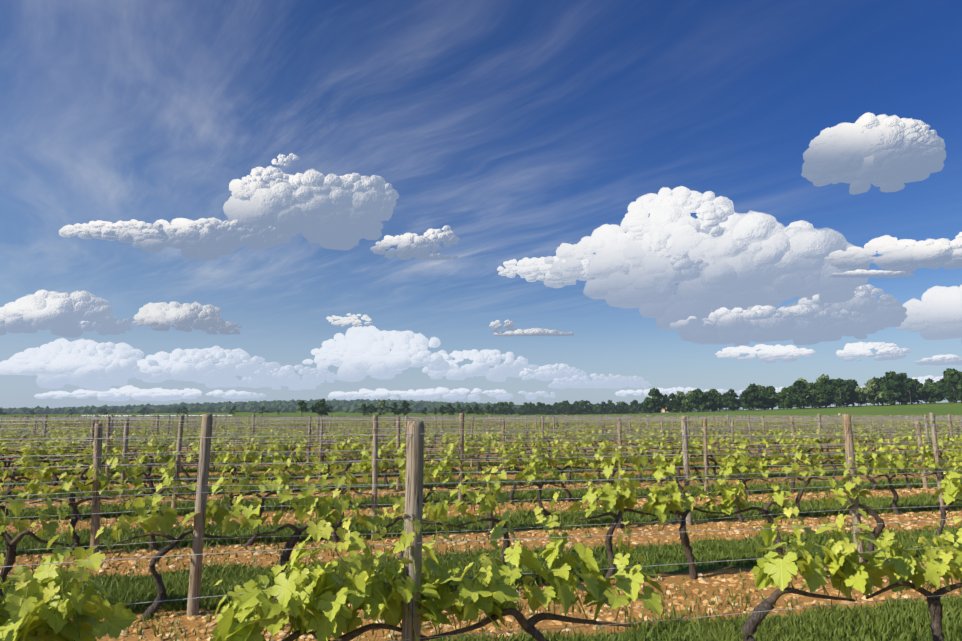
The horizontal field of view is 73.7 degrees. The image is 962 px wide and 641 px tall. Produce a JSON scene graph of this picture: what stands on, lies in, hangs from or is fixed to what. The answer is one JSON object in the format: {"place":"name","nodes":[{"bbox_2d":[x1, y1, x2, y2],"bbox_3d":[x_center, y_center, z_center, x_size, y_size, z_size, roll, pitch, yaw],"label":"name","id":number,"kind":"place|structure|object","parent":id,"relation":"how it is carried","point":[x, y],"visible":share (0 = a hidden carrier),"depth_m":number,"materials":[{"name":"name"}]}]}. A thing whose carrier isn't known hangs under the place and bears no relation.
{"place":"outdoors","nodes":[
{"label":"outdoors","id":0,"kind":"place"},
{"bbox_2d":[0,112,961,400],"bbox_3d":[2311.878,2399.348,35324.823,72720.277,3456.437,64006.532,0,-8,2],"label":"cloud","id":1,"kind":"structure","parent":0,"point":[730,272],"depth_m":10971.47,"materials":[{"name":"white"}]},
{"bbox_2d":[0,402,961,640],"bbox_3d":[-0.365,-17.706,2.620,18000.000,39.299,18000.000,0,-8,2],"label":"ground","id":2,"kind":"structure","parent":0,"point":[923,409],"depth_m":9.65,"materials":[{"name":"brown soil"}]},
{"bbox_2d":[81,415,233,415],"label":"poly tunnels","id":3,"kind":"object","parent":2,"relation":"on","point":[149,415],"visible":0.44,"depth_m":896.63,"materials":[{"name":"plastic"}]},
{"bbox_2d":[0,417,961,640],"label":"vine","id":4,"kind":"object","parent":2,"relation":"on","point":[324,612],"depth_m":5.43,"materials":[{"name":"green plant"}]},
{"bbox_2d":[0,451,961,640],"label":"grass","id":5,"kind":"structure","parent":2,"relation":"on","point":[848,621],"depth_m":8.36,"materials":[{"name":"green plant"}]},
{"bbox_2d":[0,413,961,640],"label":"trellis posts","id":6,"kind":"object","parent":2,"relation":"on","point":[415,449],"visible":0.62,"depth_m":8.30,"materials":[{"name":"grey wood"}]},
{"bbox_2d":[0,416,961,640],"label":"trellis wires","id":7,"kind":"object","parent":6,"relation":"attached to","point":[721,426],"visible":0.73,"depth_m":13.03,"materials":[{"name":"grey metal"}]},
{"bbox_2d":[0,481,961,640],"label":"soil pebbles","id":8,"kind":"object","parent":2,"relation":"on","point":[588,610],"visible":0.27,"depth_m":7.86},
{"bbox_2d":[0,368,961,415],"bbox_3d":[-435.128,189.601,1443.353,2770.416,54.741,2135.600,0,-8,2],"label":"tree","id":9,"kind":"object","parent":2,"relation":"on","point":[828,393],"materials":[{"name":"green plant"}]},
{"bbox_2d":[0,419,961,640],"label":"vine canes","id":10,"kind":"object","parent":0,"point":[533,620],"visible":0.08,"depth_m":6.36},
{"bbox_2d":[0,0,961,409],"label":"sky","id":11,"kind":"structure","parent":0,"point":[521,128],"materials":[{"name":"blue"}]}
]}

